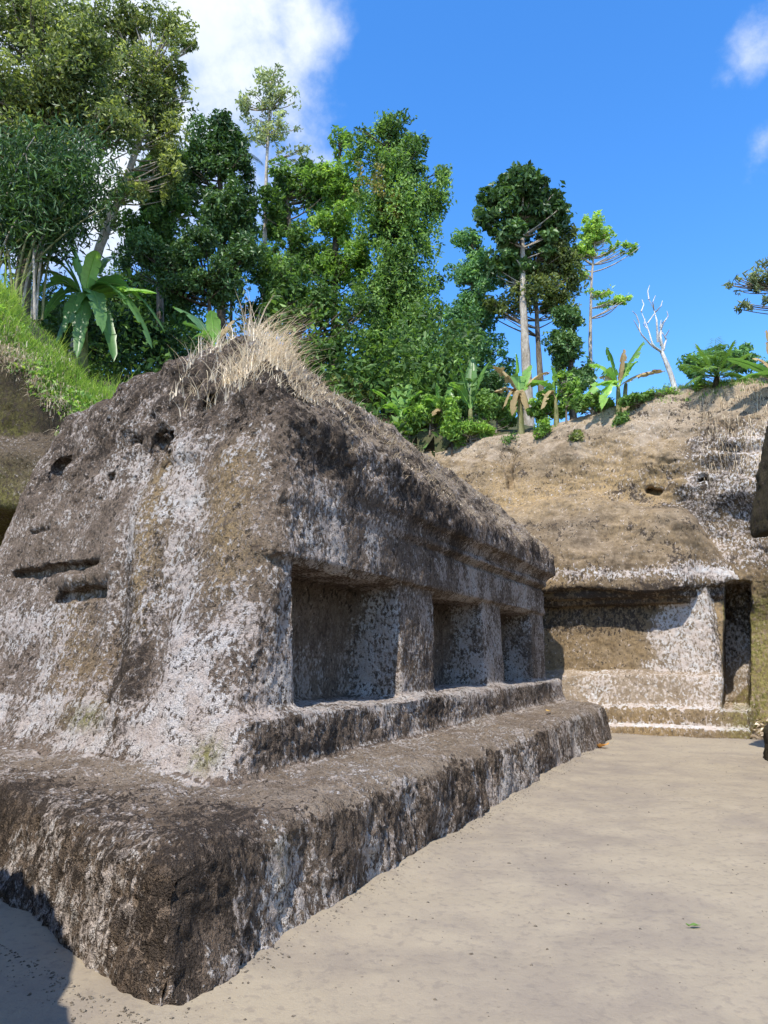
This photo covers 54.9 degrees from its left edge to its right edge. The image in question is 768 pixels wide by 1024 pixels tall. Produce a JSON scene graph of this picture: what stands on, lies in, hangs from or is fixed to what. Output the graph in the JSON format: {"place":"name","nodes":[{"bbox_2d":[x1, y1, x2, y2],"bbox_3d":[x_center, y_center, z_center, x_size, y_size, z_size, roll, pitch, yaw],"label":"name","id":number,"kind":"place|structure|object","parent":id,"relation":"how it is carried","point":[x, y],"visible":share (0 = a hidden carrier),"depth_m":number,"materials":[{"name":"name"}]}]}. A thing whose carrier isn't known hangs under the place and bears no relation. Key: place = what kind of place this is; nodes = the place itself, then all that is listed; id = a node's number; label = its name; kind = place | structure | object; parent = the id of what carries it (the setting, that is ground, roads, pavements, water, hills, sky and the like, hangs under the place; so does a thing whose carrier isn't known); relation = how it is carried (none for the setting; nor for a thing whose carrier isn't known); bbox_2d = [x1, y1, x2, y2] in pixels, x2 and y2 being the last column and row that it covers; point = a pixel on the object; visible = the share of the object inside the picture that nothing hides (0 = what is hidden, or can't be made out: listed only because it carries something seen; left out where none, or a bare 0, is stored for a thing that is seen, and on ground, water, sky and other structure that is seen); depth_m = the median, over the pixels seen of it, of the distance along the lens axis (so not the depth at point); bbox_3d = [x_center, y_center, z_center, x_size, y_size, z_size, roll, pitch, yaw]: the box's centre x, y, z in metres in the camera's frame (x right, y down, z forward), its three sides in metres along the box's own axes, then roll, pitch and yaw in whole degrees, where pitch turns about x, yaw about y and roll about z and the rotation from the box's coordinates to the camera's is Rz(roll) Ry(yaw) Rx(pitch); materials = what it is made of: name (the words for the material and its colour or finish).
{"place":"outdoors","nodes":[
{"label":"outdoors","id":0,"kind":"place"},
{"bbox_2d":[0,309,85,518],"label":"cliff","id":1,"kind":"structure","parent":0,"point":[20,413],"depth_m":11.46,"materials":[{"name":"brown stone"}]},
{"bbox_2d":[0,432,55,545],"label":"rock eave","id":2,"kind":"object","parent":1,"relation":"on","point":[22,456],"visible":0.15,"depth_m":10.53,"materials":[{"name":"stone"}]},
{"bbox_2d":[0,285,110,435],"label":"weeds","id":3,"kind":"object","parent":1,"relation":"on","point":[77,408],"visible":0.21,"depth_m":11.98,"materials":[{"name":"green plant"}]},
{"bbox_2d":[0,284,113,441],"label":"dry grass","id":4,"kind":"structure","parent":1,"relation":"on","point":[17,356],"depth_m":11.80,"materials":[{"name":"brown plant"}]},
{"bbox_2d":[24,316,534,452],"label":"hillside","id":5,"kind":"structure","parent":0,"point":[436,444],"depth_m":22.21,"materials":[{"name":"green plant"}]},
{"bbox_2d":[0,247,144,417],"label":"green grass","id":6,"kind":"structure","parent":5,"relation":"on","point":[78,383],"depth_m":13.17,"materials":[{"name":"green plant"}]},
{"bbox_2d":[0,90,147,320],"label":"bamboo clump","id":7,"kind":"object","parent":5,"relation":"on","point":[42,205],"visible":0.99,"depth_m":18.17,"materials":[{"name":"green plant"}]},
{"bbox_2d":[0,0,154,315],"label":"spreading tree","id":8,"kind":"object","parent":5,"relation":"on","point":[70,65],"visible":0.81,"depth_m":21.28,"materials":[{"name":"green plant"}]},
{"bbox_2d":[24,246,164,376],"bbox_3d":[-7.784,-5.488,19.393,4.316,4.720,2.018,0,-11,0],"label":"banana plant","id":9,"kind":"object","parent":5,"relation":"on","point":[89,296],"visible":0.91,"depth_m":19.03,"materials":[{"name":"green plant"}]},
{"bbox_2d":[7,273,192,379],"bbox_3d":[-9.823,-6.180,24.873,6.978,3.894,2.183,0,-11,0],"label":"thicket bush","id":10,"kind":"object","parent":5,"relation":"on","point":[158,337],"visible":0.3,"depth_m":24.58,"materials":[{"name":"green plant"}]},
{"bbox_2d":[57,0,199,364],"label":"spreading tree","id":11,"kind":"object","parent":5,"relation":"on","point":[149,84],"visible":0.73,"depth_m":24.86,"materials":[{"name":"green plant"}]},
{"bbox_2d":[81,250,206,370],"bbox_3d":[-9.233,-7.659,28.667,5.062,5.074,2.296,0,-11,0],"label":"thicket bush","id":12,"kind":"object","parent":5,"relation":"on","point":[170,310],"visible":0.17,"depth_m":28.48,"materials":[{"name":"green plant"}]},
{"bbox_2d":[112,147,200,367],"bbox_3d":[-8.380,-9.211,27.208,3.488,10.122,2.052,0,-11,0],"label":"jungle tree","id":13,"kind":"object","parent":5,"relation":"on","point":[166,219],"visible":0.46,"depth_m":27.23,"materials":[{"name":"green plant"}]},
{"bbox_2d":[111,220,268,348],"bbox_3d":[-6.297,-5.657,23.566,5.193,7.298,2.292,0,-11,0],"label":"jungle tree","id":14,"kind":"object","parent":5,"relation":"on","point":[218,282],"visible":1,"depth_m":23.68,"materials":[{"name":"green plant"}]},
{"bbox_2d":[173,306,233,345],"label":"banana plant","id":15,"kind":"object","parent":5,"relation":"on","point":[213,321],"visible":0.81,"depth_m":13.01,"materials":[{"name":"green plant"}]},
{"bbox_2d":[174,108,260,347],"bbox_3d":[-7.354,-10.510,30.468,4.342,13.830,2.725,1,-11,-8],"label":"jungle tree","id":16,"kind":"object","parent":5,"relation":"on","point":[221,153],"visible":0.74,"depth_m":30.90,"materials":[{"name":"green plant"}]},
{"bbox_2d":[6,256,484,456],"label":"undergrowth","id":17,"kind":"object","parent":5,"relation":"on","point":[190,333],"visible":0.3,"depth_m":23.62,"materials":[{"name":"green plant"}]},
{"bbox_2d":[229,137,262,336],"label":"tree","id":18,"kind":"object","parent":5,"relation":"on","point":[257,160],"visible":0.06,"depth_m":35.87,"materials":[{"name":"green plant"}]},
{"bbox_2d":[235,62,312,333],"bbox_3d":[-5.293,-12.941,34.175,3.836,17.698,2.026,0,-11,0],"label":"slender tree","id":19,"kind":"object","parent":5,"relation":"on","point":[264,135],"visible":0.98,"depth_m":35.04,"materials":[{"name":"green plant"}]},
{"bbox_2d":[249,154,340,341],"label":"jungle tree","id":20,"kind":"object","parent":5,"relation":"on","point":[285,190],"visible":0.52,"depth_m":34.01,"materials":[{"name":"green plant"}]},
{"bbox_2d":[235,240,386,376],"bbox_3d":[-2.420,-5.934,24.617,5.081,6.679,2.226,0,-11,0],"label":"jungle tree","id":21,"kind":"object","parent":5,"relation":"on","point":[278,261],"visible":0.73,"depth_m":24.43,"materials":[{"name":"green plant"}]},
{"bbox_2d":[295,125,372,371],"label":"vine tree","id":22,"kind":"object","parent":5,"relation":"on","point":[333,184],"visible":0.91,"depth_m":31.75,"materials":[{"name":"green plant"}]},
{"bbox_2d":[330,373,381,411],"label":"thicket bush","id":23,"kind":"object","parent":5,"relation":"on","point":[365,391],"visible":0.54,"depth_m":23.79,"materials":[{"name":"green plant"}]},
{"bbox_2d":[340,328,416,420],"bbox_3d":[0.159,-4.838,26.526,3.689,3.506,1.908,0,-11,0],"label":"thicket bush","id":24,"kind":"object","parent":5,"relation":"on","point":[376,351],"visible":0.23,"depth_m":26.20,"materials":[{"name":"green plant"}]},
{"bbox_2d":[370,384,423,419],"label":"banana plant","id":25,"kind":"object","parent":5,"relation":"on","point":[394,403],"visible":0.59,"depth_m":22.96,"materials":[{"name":"green plant"}]},
{"bbox_2d":[342,108,456,420],"bbox_3d":[0.558,-10.302,30.254,4.898,14.343,4.113,0,-11,0],"label":"vine tree","id":26,"kind":"object","parent":5,"relation":"on","point":[395,287],"visible":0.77,"depth_m":29.89,"materials":[{"name":"green plant"}]},
{"bbox_2d":[390,419,420,437],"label":"thicket bush","id":27,"kind":"object","parent":5,"relation":"on","point":[404,429],"visible":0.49,"depth_m":22.42,"materials":[{"name":"green plant"}]},
{"bbox_2d":[406,393,444,435],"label":"thicket bush","id":28,"kind":"object","parent":5,"relation":"on","point":[424,406],"visible":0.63,"depth_m":22.20,"materials":[{"name":"green plant"}]},
{"bbox_2d":[407,339,479,415],"bbox_3d":[2.184,-4.506,25.193,2.924,2.855,1.546,0,-11,0],"label":"thicket bush","id":29,"kind":"object","parent":5,"relation":"on","point":[461,403],"visible":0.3,"depth_m":24.92,"materials":[{"name":"green plant"}]},
{"bbox_2d":[425,383,461,435],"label":"banana plant","id":30,"kind":"object","parent":5,"relation":"on","point":[448,392],"visible":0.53,"depth_m":22.32,"materials":[{"name":"green plant"}]},
{"bbox_2d":[417,226,518,417],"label":"feathery tree","id":31,"kind":"object","parent":5,"relation":"on","point":[472,274],"visible":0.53,"depth_m":27.18,"materials":[{"name":"green plant"}]},
{"bbox_2d":[448,357,490,439],"bbox_3d":[2.588,-3.429,22.010,1.454,2.737,0.561,2,-11,-8],"label":"banana plant","id":32,"kind":"object","parent":5,"relation":"on","point":[462,391],"visible":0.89,"depth_m":22.05,"materials":[{"name":"green plant"}]},
{"bbox_2d":[478,409,491,423],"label":"shrub","id":33,"kind":"object","parent":5,"relation":"on","point":[483,413],"visible":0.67,"depth_m":21.64,"materials":[{"name":"green plant"}]},
{"bbox_2d":[462,371,523,418],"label":"thicket bush","id":34,"kind":"object","parent":5,"relation":"on","point":[492,381],"visible":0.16,"depth_m":24.86,"materials":[{"name":"green plant"}]},
{"bbox_2d":[474,387,516,432],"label":"thicket bush","id":35,"kind":"object","parent":5,"relation":"on","point":[492,404],"visible":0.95,"depth_m":21.55,"materials":[{"name":"green plant"}]},
{"bbox_2d":[471,159,576,426],"bbox_3d":[5.033,-7.716,25.948,3.528,9.930,2.484,-6,-13,27],"label":"round crown tree","id":36,"kind":"object","parent":5,"relation":"on","point":[519,200],"visible":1,"depth_m":26.12,"materials":[{"name":"green plant"}]},
{"bbox_2d":[481,223,590,413],"bbox_3d":[5.468,-6.689,26.297,3.988,8.171,2.241,0,-11,0],"label":"leafy tree","id":37,"kind":"object","parent":5,"relation":"on","point":[562,262],"visible":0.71,"depth_m":26.39,"materials":[{"name":"green plant"}]},
{"bbox_2d":[539,301,597,419],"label":"vine column","id":38,"kind":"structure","parent":5,"relation":"on","point":[564,349],"depth_m":24.80,"materials":[{"name":"green plant"}]},
{"bbox_2d":[570,209,639,413],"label":"slender tree","id":39,"kind":"object","parent":5,"relation":"on","point":[593,236],"visible":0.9,"depth_m":28.31,"materials":[{"name":"green plant"}]},
{"bbox_2d":[676,341,767,380],"bbox_3d":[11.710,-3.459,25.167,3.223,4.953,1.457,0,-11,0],"label":"thicket bush","id":40,"kind":"object","parent":5,"relation":"on","point":[745,348],"visible":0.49,"depth_m":25.32,"materials":[{"name":"green plant"}]},
{"bbox_2d":[721,257,767,314],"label":"twiggy tree","id":41,"kind":"object","parent":5,"relation":"on","point":[754,283],"visible":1,"depth_m":21.61,"materials":[{"name":"green plant"}]},
{"bbox_2d":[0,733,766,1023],"bbox_3d":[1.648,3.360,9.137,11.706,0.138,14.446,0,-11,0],"label":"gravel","id":42,"kind":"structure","parent":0,"point":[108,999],"depth_m":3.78,"materials":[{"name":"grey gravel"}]},
{"bbox_2d":[0,733,767,1023],"bbox_3d":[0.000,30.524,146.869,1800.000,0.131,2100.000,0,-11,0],"label":"ground","id":43,"kind":"structure","parent":0,"point":[708,964],"depth_m":4.26,"materials":[{"name":"beige sand"}]},
{"bbox_2d":[0,335,611,1006],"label":"rock shrine","id":44,"kind":"object","parent":43,"relation":"on","point":[272,663],"visible":0.96,"depth_m":7.29,"materials":[{"name":"grey stone"}]},
{"bbox_2d":[114,280,393,442],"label":"dry grass","id":45,"kind":"structure","parent":44,"relation":"on","point":[274,349],"depth_m":8.34,"materials":[{"name":"beige plant"}]},
{"bbox_2d":[279,354,553,556],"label":"dry grass","id":46,"kind":"structure","parent":44,"relation":"on","point":[406,460],"depth_m":10.54,"materials":[{"name":"brown plant"}]},
{"bbox_2d":[506,492,754,738],"bbox_3d":[3.868,2.220,17.527,9.010,5.693,2.627,-4,-12,20],"label":"rock shrine","id":47,"kind":"object","parent":43,"relation":"on","point":[632,593],"visible":0.52,"depth_m":16.38,"materials":[{"name":"beige stone"}]},
{"bbox_2d":[750,421,767,760],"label":"rock shrine","id":48,"kind":"object","parent":43,"relation":"on","point":[759,523],"visible":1,"depth_m":11.70,"materials":[{"name":"grey stone"}]},
{"bbox_2d":[750,718,767,739],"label":"leaf litter","id":49,"kind":"object","parent":43,"relation":"on","point":[756,734],"visible":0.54,"depth_m":14.74,"materials":[{"name":"beige plant"}]},
{"bbox_2d":[0,0,767,426],"label":"sky","id":50,"kind":"structure","parent":0,"point":[652,115],"materials":[{"name":"blue"}]},
{"bbox_2d":[423,377,767,732],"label":"cliff","id":51,"kind":"structure","parent":0,"point":[640,458],"depth_m":17.97,"materials":[{"name":"beige stone"}]},
{"bbox_2d":[435,395,466,456],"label":"leafy shrub","id":52,"kind":"object","parent":51,"relation":"on","point":[451,413],"visible":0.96,"depth_m":21.18,"materials":[{"name":"green plant"}]},
{"bbox_2d":[448,416,497,445],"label":"thicket bush","id":53,"kind":"object","parent":51,"relation":"on","point":[477,431],"visible":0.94,"depth_m":21.16,"materials":[{"name":"green plant"}]},
{"bbox_2d":[499,430,518,444],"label":"shrub","id":54,"kind":"object","parent":51,"relation":"on","point":[510,438],"visible":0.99,"depth_m":20.55,"materials":[{"name":"green plant"}]},
{"bbox_2d":[493,353,549,433],"bbox_3d":[3.931,-3.271,20.988,1.772,2.610,0.694,2,-11,-11],"label":"banana plant","id":55,"kind":"object","parent":51,"relation":"on","point":[518,383],"visible":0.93,"depth_m":20.97,"materials":[{"name":"green plant"}]},
{"bbox_2d":[532,415,554,439],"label":"shrub","id":56,"kind":"object","parent":51,"relation":"on","point":[541,430],"visible":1,"depth_m":20.08,"materials":[{"name":"green plant"}]},
{"bbox_2d":[525,389,564,422],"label":"thicket bush","id":57,"kind":"object","parent":51,"relation":"on","point":[536,411],"visible":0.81,"depth_m":20.41,"materials":[{"name":"green plant"}]},
{"bbox_2d":[537,365,573,426],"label":"banana plant","id":58,"kind":"object","parent":51,"relation":"on","point":[549,386],"visible":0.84,"depth_m":20.35,"materials":[{"name":"green plant"}]},
{"bbox_2d":[552,367,582,422],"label":"leafy shrub","id":59,"kind":"object","parent":51,"relation":"on","point":[559,377],"visible":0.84,"depth_m":20.16,"materials":[{"name":"green plant"}]},
{"bbox_2d":[567,428,584,441],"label":"shrub","id":60,"kind":"object","parent":51,"relation":"on","point":[575,435],"visible":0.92,"depth_m":19.21,"materials":[{"name":"green plant"}]},
{"bbox_2d":[568,390,614,415],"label":"thicket bush","id":61,"kind":"object","parent":51,"relation":"on","point":[580,404],"visible":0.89,"depth_m":19.77,"materials":[{"name":"green plant"}]},
{"bbox_2d":[611,410,629,426],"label":"shrub","id":62,"kind":"object","parent":51,"relation":"on","point":[620,418],"visible":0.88,"depth_m":18.88,"materials":[{"name":"green plant"}]},
{"bbox_2d":[583,341,665,414],"bbox_3d":[6.392,-3.529,19.766,2.863,2.379,0.692,5,-12,-23],"label":"banana plant","id":63,"kind":"object","parent":51,"relation":"on","point":[610,381],"visible":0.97,"depth_m":19.65,"materials":[{"name":"green plant"}]},
{"bbox_2d":[617,390,656,407],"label":"thicket bush","id":64,"kind":"object","parent":51,"relation":"on","point":[636,398],"visible":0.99,"depth_m":19.05,"materials":[{"name":"green plant"}]},
{"bbox_2d":[632,285,677,390],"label":"bare tree","id":65,"kind":"object","parent":51,"relation":"on","point":[666,362],"visible":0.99,"depth_m":19.32,"materials":[{"name":"white wood"}]},
{"bbox_2d":[643,383,678,399],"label":"shrub","id":66,"kind":"object","parent":51,"relation":"on","point":[659,391],"visible":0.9,"depth_m":18.98,"materials":[{"name":"green plant"}]},
{"bbox_2d":[690,374,721,390],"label":"shrub","id":67,"kind":"object","parent":51,"relation":"on","point":[699,383],"visible":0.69,"depth_m":18.77,"materials":[{"name":"green plant"}]},
{"bbox_2d":[676,337,752,388],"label":"palm","id":68,"kind":"object","parent":51,"relation":"on","point":[713,369],"visible":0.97,"depth_m":18.70,"materials":[{"name":"green plant"}]},
{"bbox_2d":[697,377,767,491],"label":"dry grass","id":69,"kind":"structure","parent":51,"relation":"on","point":[721,404],"depth_m":17.42,"materials":[{"name":"beige plant"}]},
{"bbox_2d":[726,330,767,378],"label":"banana plant","id":70,"kind":"object","parent":51,"relation":"on","point":[761,370],"visible":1,"depth_m":17.46,"materials":[{"name":"green plant"}]},
{"bbox_2d":[425,376,767,460],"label":"dry grass","id":71,"kind":"structure","parent":0,"point":[623,410],"depth_m":18.89,"materials":[{"name":"beige plant"}]},
{"bbox_2d":[454,373,767,448],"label":"green grass","id":72,"kind":"structure","parent":0,"point":[681,386],"depth_m":18.68,"materials":[{"name":"green plant"}]}
]}

